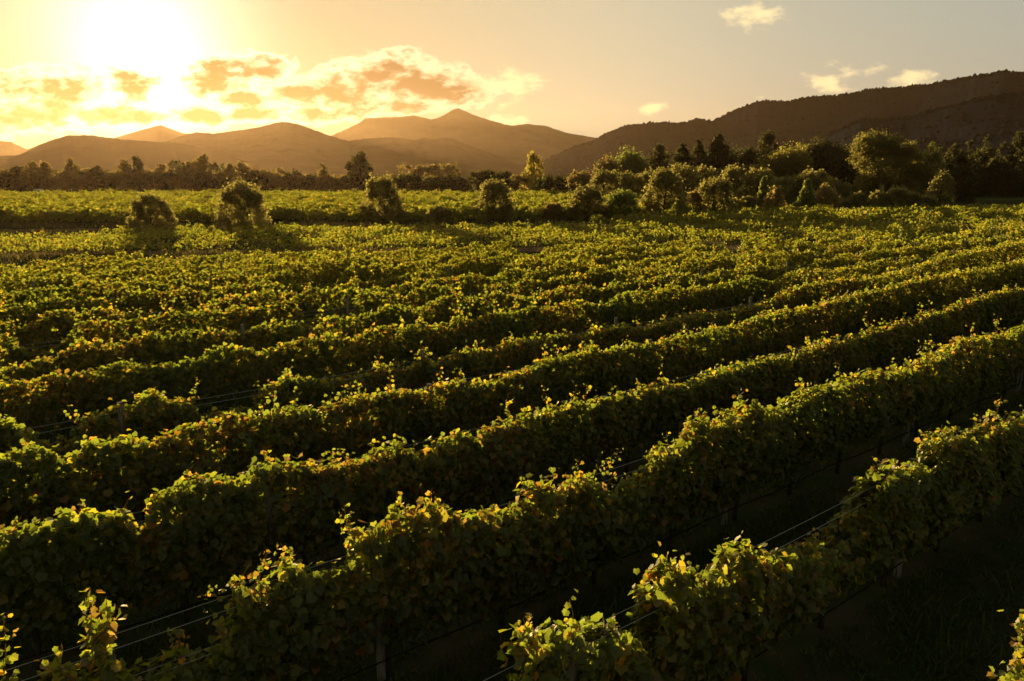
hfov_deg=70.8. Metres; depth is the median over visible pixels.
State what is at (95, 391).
vine row
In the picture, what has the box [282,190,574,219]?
vine row
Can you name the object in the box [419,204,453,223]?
shrub
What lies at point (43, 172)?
tree
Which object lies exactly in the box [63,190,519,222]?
vine row
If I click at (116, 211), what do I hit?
vine row
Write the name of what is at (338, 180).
tree
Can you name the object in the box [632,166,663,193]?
tree
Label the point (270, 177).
tree
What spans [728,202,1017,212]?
vine row
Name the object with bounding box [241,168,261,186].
tree
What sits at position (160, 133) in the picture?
hills
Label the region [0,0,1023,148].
sky
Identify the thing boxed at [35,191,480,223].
vine row
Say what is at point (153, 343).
vine row
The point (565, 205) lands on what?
vine row
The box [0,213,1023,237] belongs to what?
vine row
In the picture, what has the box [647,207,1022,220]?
vine row
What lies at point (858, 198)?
shrub
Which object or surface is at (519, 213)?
vine row
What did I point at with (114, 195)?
vine row
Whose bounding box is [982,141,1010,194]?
tree
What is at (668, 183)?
bush
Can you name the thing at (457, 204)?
vine row
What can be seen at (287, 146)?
brown hills
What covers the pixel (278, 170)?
tree
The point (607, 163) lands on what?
tree
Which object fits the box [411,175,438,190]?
tree
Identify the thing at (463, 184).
tree
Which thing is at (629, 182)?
tree
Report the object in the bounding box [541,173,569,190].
bush
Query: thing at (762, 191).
conifer
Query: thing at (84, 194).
vine row
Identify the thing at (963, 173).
tree
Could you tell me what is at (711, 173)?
tree
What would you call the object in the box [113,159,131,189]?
tree
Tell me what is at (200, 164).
tree
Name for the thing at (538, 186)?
bush
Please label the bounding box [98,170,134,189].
tree
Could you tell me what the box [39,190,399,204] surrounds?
vine row
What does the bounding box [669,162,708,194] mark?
tree
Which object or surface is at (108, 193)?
vine row
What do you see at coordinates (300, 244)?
vine row
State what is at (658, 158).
tree
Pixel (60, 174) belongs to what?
tree
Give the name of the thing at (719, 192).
bush
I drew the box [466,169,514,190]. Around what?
tree
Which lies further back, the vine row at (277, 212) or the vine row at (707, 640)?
the vine row at (277, 212)
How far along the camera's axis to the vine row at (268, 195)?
154.03 m
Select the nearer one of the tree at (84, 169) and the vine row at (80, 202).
the vine row at (80, 202)
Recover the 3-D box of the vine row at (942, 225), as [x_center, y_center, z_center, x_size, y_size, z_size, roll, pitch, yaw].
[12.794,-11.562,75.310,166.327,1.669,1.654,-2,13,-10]
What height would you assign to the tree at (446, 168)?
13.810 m
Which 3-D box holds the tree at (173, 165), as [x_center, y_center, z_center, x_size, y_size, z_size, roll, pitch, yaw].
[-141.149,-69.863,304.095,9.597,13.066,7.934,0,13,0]
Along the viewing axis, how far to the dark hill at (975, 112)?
741.26 m
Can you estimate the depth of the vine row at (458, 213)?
98.18 m
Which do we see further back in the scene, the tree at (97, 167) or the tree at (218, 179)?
the tree at (97, 167)
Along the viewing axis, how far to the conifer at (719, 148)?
239.72 m
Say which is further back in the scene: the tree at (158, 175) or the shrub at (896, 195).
the tree at (158, 175)
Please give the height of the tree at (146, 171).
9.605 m
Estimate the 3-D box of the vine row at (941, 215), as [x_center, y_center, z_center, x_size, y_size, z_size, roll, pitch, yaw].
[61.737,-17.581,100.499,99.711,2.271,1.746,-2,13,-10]
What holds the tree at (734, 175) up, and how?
on the ground at (846, 614)
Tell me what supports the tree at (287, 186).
on the ground at (846, 614)
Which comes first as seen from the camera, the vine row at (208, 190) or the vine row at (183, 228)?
the vine row at (183, 228)
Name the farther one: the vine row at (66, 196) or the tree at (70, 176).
the tree at (70, 176)
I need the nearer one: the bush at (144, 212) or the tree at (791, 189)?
the bush at (144, 212)
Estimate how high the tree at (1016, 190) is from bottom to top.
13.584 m
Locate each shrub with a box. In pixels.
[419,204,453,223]
[541,201,568,221]
[639,199,659,211]
[732,197,740,211]
[739,195,759,210]
[834,198,852,206]
[849,191,870,206]
[863,190,894,206]
[883,188,912,206]
[898,192,925,206]
[918,194,937,206]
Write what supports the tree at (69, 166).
on the ground at (846, 614)
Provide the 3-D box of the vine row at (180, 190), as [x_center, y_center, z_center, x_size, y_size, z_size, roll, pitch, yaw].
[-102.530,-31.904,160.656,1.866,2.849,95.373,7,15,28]
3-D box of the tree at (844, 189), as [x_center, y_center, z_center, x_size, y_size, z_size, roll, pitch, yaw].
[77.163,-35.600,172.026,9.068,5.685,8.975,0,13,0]
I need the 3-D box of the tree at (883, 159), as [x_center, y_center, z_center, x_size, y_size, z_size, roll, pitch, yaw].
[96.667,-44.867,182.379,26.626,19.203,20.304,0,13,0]
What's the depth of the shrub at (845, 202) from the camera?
147.45 m
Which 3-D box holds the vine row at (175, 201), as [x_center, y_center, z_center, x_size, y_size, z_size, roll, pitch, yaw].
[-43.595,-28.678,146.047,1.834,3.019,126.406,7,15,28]
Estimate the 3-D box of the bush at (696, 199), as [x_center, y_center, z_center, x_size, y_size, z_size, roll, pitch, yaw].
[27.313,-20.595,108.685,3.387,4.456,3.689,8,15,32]
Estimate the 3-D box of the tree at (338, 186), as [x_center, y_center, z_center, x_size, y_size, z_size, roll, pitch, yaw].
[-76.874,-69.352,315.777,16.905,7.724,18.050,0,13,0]
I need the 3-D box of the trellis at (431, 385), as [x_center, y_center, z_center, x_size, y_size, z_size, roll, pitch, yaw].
[28.369,-3.165,37.846,97.000,2.038,0.180,-10,16,-36]
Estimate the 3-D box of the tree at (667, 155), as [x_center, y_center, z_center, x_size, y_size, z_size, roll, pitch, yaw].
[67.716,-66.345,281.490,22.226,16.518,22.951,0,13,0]
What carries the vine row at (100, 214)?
on the ground at (846, 614)
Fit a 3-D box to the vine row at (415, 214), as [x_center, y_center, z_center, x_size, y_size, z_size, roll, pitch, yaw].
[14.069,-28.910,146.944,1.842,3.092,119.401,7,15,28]
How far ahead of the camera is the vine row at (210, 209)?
96.29 m
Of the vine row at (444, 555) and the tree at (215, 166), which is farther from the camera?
the tree at (215, 166)
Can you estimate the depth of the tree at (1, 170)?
302.13 m
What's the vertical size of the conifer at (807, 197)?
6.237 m
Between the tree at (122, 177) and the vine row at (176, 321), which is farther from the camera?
the tree at (122, 177)
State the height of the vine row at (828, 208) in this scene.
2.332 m
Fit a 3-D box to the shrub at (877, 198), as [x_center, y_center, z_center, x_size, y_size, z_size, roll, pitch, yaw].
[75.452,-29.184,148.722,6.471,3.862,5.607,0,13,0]
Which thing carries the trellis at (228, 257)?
on the ground at (846, 614)
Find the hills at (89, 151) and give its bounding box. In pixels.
[0,135,265,176]
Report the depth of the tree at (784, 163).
223.50 m
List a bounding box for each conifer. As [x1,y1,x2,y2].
[669,142,702,170]
[689,139,707,168]
[698,132,742,188]
[756,176,768,208]
[792,178,817,207]
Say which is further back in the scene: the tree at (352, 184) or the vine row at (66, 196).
the tree at (352, 184)
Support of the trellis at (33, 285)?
on the ground at (846, 614)
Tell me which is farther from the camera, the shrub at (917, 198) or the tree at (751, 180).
the tree at (751, 180)
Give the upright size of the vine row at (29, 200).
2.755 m
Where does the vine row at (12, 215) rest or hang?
on the ground at (846, 614)
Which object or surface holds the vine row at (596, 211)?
on the ground at (846, 614)
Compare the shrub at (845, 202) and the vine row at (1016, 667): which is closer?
the vine row at (1016, 667)
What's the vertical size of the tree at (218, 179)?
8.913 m
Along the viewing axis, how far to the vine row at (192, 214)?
96.81 m
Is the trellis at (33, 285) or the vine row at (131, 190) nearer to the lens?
the trellis at (33, 285)
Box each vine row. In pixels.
[0,187,111,193]
[0,187,280,198]
[0,187,480,222]
[0,189,139,194]
[0,189,333,202]
[0,189,474,220]
[0,190,294,200]
[0,190,458,218]
[0,191,359,203]
[0,191,408,206]
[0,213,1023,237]
[0,220,1017,244]
[0,222,1023,246]
[0,222,1023,416]
[0,223,1023,250]
[0,225,1019,253]
[0,226,808,348]
[0,226,974,378]
[0,229,899,359]
[0,234,634,309]
[0,235,513,303]
[0,236,1022,438]
[0,237,1023,462]
[0,238,718,326]
[0,240,367,289]
[0,244,270,290]
[0,256,1023,574]
[0,283,1023,671]
[0,313,1023,680]
[1,188,163,195]
[1,189,348,203]
[1,190,149,194]
[1,215,1023,235]
[1,250,143,281]
[2,216,1022,242]
[3,188,452,214]
[3,190,195,196]
[3,191,284,201]
[3,218,1023,238]
[4,189,204,196]
[4,190,264,198]
[5,189,173,195]
[6,190,358,203]
[7,189,96,193]
[7,189,223,197]
[7,190,356,203]
[9,190,329,201]
[10,189,298,199]
[12,192,428,207]
[16,189,364,204]
[16,189,475,222]
[17,189,87,193]
[23,188,135,194]
[28,189,451,207]
[30,190,216,197]
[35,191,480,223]
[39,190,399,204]
[59,189,190,194]
[59,190,414,202]
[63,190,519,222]
[89,189,532,222]
[110,190,538,222]
[152,189,555,220]
[171,189,563,221]
[196,189,566,221]
[224,190,567,220]
[253,191,573,218]
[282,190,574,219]
[303,190,602,220]
[324,193,582,220]
[348,195,570,220]
[376,194,569,217]
[402,192,602,219]
[424,191,636,220]
[448,192,643,220]
[472,195,654,222]
[497,393,1023,680]
[499,194,641,219]
[522,197,643,220]
[553,195,673,218]
[569,194,706,218]
[591,208,1023,225]
[592,197,683,218]
[612,208,1023,224]
[631,207,1022,222]
[638,196,711,215]
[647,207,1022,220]
[667,205,1023,219]
[668,199,717,216]
[691,204,1023,214]
[699,202,984,214]
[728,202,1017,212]
[790,203,1023,211]
[986,609,1023,680]
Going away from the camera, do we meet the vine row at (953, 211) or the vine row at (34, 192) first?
the vine row at (953, 211)
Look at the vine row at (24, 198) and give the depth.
137.73 m
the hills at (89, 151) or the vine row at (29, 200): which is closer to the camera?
the vine row at (29, 200)
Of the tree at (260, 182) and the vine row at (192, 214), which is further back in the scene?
the tree at (260, 182)
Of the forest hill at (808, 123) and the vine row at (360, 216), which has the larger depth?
the forest hill at (808, 123)
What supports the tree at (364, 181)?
on the ground at (846, 614)
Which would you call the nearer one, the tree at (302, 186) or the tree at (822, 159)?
the tree at (822, 159)
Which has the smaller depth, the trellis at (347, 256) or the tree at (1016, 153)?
the trellis at (347, 256)
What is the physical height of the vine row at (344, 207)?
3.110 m
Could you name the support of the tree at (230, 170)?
on the ground at (846, 614)
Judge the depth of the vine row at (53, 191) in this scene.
187.18 m
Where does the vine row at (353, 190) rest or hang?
on the ground at (846, 614)
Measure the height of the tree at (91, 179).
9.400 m
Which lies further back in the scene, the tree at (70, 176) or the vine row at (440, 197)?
the tree at (70, 176)
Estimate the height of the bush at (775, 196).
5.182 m
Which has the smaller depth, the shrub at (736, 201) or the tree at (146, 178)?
the shrub at (736, 201)
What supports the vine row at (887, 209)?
on the ground at (846, 614)
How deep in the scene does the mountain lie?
4519.87 m
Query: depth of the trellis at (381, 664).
9.76 m
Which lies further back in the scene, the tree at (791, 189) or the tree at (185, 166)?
the tree at (185, 166)
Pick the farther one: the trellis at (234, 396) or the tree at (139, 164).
the tree at (139, 164)
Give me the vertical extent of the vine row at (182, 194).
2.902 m
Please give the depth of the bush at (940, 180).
151.71 m
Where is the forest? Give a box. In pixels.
[535,69,1023,174]
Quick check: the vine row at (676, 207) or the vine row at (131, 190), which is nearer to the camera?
the vine row at (676, 207)
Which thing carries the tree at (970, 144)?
on the ground at (846, 614)
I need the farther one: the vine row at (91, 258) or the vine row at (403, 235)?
the vine row at (403, 235)
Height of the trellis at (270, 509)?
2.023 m
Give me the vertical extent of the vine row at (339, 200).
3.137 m
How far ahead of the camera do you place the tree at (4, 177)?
292.48 m
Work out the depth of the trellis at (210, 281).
31.23 m
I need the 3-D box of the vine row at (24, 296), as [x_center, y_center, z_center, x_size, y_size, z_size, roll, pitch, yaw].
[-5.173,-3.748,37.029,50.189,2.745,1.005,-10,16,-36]
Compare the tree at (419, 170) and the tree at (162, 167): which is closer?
the tree at (162, 167)
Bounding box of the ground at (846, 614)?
[0,178,1023,680]
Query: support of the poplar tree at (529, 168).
on the ground at (846, 614)
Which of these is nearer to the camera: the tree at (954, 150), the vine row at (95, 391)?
the vine row at (95, 391)
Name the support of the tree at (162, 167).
on the ground at (846, 614)
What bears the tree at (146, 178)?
on the ground at (846, 614)
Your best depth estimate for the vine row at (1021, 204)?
119.26 m
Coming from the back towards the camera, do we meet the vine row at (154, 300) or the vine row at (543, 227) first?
the vine row at (543, 227)
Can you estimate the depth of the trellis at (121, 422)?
16.00 m
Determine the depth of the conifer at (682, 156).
240.60 m
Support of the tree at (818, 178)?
on the ground at (846, 614)
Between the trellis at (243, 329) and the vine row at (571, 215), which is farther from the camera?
the vine row at (571, 215)
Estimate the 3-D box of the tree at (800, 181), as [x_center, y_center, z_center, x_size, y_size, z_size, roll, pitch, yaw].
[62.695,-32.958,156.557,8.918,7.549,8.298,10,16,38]
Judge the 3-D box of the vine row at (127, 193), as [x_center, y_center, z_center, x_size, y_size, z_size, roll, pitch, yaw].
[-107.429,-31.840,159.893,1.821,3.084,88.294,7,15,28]
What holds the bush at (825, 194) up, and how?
on the ground at (846, 614)
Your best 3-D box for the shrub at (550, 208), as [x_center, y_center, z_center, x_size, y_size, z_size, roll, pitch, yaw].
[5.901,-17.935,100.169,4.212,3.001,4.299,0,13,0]
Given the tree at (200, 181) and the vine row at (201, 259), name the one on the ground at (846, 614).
the tree at (200, 181)
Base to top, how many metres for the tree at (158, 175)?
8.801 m
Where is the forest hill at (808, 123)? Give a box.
[535,72,1023,178]
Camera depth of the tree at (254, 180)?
321.20 m
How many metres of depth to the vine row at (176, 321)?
26.59 m
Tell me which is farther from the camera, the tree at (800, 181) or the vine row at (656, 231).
the tree at (800, 181)
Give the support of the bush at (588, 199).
on the ground at (846, 614)
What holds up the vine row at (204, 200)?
on the ground at (846, 614)
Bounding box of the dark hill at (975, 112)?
[589,95,1023,183]
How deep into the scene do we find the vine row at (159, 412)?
19.18 m
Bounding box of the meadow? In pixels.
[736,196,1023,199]
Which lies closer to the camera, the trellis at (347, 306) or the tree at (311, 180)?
the trellis at (347, 306)
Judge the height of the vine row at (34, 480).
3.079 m
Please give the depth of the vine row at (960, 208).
111.94 m
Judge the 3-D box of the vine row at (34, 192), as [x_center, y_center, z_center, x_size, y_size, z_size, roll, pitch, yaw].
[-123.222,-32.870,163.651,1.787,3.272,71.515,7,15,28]
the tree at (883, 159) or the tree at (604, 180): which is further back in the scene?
the tree at (883, 159)
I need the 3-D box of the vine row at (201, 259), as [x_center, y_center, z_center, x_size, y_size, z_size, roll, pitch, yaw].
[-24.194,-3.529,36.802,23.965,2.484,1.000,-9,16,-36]
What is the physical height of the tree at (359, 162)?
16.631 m
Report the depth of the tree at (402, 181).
281.40 m
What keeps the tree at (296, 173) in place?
on the ground at (846, 614)
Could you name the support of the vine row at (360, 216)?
on the ground at (846, 614)
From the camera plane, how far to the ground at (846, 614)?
11.19 m
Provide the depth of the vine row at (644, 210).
103.71 m
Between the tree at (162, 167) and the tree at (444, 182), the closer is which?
the tree at (444, 182)
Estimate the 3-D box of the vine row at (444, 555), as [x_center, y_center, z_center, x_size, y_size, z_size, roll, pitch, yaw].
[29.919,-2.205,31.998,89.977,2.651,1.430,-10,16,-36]
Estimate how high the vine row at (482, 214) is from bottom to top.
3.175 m
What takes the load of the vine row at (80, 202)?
on the ground at (846, 614)
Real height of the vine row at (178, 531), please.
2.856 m
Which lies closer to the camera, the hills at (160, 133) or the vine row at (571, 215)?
the vine row at (571, 215)
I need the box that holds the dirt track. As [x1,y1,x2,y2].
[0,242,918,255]
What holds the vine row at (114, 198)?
on the ground at (846, 614)
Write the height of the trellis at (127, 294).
2.129 m
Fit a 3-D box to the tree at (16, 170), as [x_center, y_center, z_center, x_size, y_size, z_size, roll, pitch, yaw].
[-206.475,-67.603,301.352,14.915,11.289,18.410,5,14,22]
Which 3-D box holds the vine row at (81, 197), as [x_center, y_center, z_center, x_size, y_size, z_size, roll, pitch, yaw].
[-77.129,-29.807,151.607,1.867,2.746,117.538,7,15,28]
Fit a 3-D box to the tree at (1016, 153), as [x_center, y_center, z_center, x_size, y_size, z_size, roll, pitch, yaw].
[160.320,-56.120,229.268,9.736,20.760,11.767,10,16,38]
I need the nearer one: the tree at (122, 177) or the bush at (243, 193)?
the bush at (243, 193)
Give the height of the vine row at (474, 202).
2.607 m
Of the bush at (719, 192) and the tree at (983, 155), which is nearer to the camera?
the bush at (719, 192)
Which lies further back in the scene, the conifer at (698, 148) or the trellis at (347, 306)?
the conifer at (698, 148)
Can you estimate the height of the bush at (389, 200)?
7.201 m
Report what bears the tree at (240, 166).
on the ground at (846, 614)
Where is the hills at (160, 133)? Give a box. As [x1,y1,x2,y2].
[0,125,186,155]
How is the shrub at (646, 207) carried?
on the ground at (846, 614)
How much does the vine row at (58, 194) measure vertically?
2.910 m
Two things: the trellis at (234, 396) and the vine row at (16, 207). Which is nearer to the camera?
the trellis at (234, 396)
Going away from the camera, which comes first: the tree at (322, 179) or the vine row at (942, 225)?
the vine row at (942, 225)
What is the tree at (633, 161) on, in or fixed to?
on the ground at (846, 614)
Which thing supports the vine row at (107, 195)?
on the ground at (846, 614)
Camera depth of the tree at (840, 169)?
231.64 m
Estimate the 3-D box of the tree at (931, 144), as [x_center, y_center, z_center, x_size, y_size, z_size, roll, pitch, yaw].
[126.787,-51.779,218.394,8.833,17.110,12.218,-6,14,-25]
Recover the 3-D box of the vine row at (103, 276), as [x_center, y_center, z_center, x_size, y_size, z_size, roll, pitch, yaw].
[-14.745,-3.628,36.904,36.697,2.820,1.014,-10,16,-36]
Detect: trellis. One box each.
[0,233,949,366]
[4,250,151,265]
[5,346,1023,680]
[6,243,1002,430]
[6,305,1008,664]
[7,236,1020,395]
[15,236,721,342]
[20,232,900,345]
[21,282,1006,508]
[31,238,630,293]
[31,263,984,450]
[59,246,453,292]
[81,250,346,275]
[126,238,781,318]
[484,416,1023,680]
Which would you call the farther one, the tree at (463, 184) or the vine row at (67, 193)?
the tree at (463, 184)
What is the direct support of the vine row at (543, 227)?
on the ground at (846, 614)
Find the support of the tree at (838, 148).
on the ground at (846, 614)
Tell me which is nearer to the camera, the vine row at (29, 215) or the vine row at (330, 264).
the vine row at (330, 264)
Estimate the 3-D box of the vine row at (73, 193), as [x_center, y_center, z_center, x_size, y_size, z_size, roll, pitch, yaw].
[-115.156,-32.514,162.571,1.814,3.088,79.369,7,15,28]
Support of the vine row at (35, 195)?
on the ground at (846, 614)
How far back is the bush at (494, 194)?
98.42 m
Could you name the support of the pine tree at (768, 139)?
on the ground at (846, 614)
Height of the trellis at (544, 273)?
2.129 m
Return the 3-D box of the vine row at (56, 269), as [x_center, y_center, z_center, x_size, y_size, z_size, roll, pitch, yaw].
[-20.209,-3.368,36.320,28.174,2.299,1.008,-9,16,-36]
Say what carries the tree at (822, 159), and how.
on the ground at (846, 614)
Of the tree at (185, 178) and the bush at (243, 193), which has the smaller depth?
the bush at (243, 193)
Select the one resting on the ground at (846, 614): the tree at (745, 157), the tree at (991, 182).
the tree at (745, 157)
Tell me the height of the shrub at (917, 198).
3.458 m
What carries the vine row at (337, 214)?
on the ground at (846, 614)
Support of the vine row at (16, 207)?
on the ground at (846, 614)
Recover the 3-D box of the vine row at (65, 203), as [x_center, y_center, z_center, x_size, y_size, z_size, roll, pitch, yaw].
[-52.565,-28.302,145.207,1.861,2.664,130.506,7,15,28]
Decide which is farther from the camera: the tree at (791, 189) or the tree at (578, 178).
the tree at (578, 178)
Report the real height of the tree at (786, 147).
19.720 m
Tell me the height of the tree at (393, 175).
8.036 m
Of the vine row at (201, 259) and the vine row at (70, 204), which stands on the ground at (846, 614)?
the vine row at (70, 204)
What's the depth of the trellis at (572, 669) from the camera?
10.06 m
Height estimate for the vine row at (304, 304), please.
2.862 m
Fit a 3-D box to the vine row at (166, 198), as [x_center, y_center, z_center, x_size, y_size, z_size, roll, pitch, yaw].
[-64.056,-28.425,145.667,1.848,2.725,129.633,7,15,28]
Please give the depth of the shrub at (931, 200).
147.55 m
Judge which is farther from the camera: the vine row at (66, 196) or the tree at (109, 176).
the tree at (109, 176)
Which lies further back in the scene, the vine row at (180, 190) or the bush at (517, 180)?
the bush at (517, 180)
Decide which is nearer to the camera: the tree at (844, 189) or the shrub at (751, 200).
the shrub at (751, 200)
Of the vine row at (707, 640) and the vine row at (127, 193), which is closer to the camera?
the vine row at (707, 640)
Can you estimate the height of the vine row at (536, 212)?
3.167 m
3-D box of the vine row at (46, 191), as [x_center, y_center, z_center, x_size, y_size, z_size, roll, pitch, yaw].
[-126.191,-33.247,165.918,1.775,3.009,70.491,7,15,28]
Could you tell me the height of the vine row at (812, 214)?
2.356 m
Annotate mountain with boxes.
[332,108,595,167]
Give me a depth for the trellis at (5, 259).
40.21 m
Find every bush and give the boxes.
[123,189,180,230]
[211,173,272,231]
[356,171,412,224]
[473,175,514,222]
[507,174,529,191]
[530,176,555,190]
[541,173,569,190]
[565,182,607,220]
[603,188,642,219]
[637,166,690,219]
[684,189,704,211]
[695,174,741,211]
[763,184,785,213]
[813,182,841,210]
[923,170,956,205]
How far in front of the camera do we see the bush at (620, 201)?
100.64 m
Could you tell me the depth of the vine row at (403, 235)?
66.23 m
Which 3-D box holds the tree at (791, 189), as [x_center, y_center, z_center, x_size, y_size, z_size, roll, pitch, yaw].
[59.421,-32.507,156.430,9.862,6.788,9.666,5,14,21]
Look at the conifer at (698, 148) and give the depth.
245.39 m
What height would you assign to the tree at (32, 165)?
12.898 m
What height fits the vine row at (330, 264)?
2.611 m
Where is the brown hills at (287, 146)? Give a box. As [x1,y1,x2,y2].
[165,122,529,177]
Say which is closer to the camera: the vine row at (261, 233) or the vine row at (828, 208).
the vine row at (261, 233)
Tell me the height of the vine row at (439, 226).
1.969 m
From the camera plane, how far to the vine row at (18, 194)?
163.85 m
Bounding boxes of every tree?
[0,165,25,190]
[0,169,14,189]
[0,170,15,188]
[15,161,44,190]
[24,160,68,190]
[52,171,80,189]
[58,156,80,188]
[61,170,93,189]
[73,167,90,172]
[79,169,117,189]
[87,165,107,189]
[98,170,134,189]
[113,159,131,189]
[114,170,144,189]
[122,155,149,189]
[133,171,173,189]
[140,168,155,189]
[146,163,175,189]
[152,170,183,189]
[166,159,184,189]
[169,170,205,189]
[173,160,201,190]
[182,153,211,190]
[188,170,220,189]
[207,162,225,184]
[207,171,246,189]
[214,163,246,189]
[233,160,252,179]
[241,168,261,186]
[246,171,276,188]
[253,168,273,188]
[261,171,297,189]
[269,167,284,189]
[278,172,310,189]
[281,169,300,189]
[296,174,315,189]
[298,173,334,189]
[314,163,330,189]
[317,174,353,189]
[328,175,348,189]
[341,175,366,189]
[344,151,373,189]
[357,174,383,189]
[383,173,399,182]
[392,173,417,190]
[396,163,434,177]
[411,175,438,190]
[424,162,461,177]
[433,173,459,190]
[449,176,473,190]
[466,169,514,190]
[520,150,544,189]
[564,168,591,191]
[589,166,624,194]
[590,152,624,190]
[606,165,645,194]
[609,145,648,187]
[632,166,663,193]
[645,141,681,171]
[664,151,696,159]
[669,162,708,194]
[685,164,726,191]
[719,142,757,173]
[720,163,756,197]
[734,164,777,200]
[749,141,813,187]
[751,128,781,191]
[766,176,799,204]
[769,142,806,155]
[784,171,814,202]
[793,165,840,201]
[795,133,838,174]
[801,136,851,176]
[826,153,861,191]
[827,179,853,198]
[841,125,947,196]
[909,141,947,195]
[935,142,967,193]
[937,153,982,196]
[960,139,976,173]
[967,134,998,194]
[969,158,1011,197]
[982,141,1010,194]
[997,156,1023,196]
[999,130,1023,195]

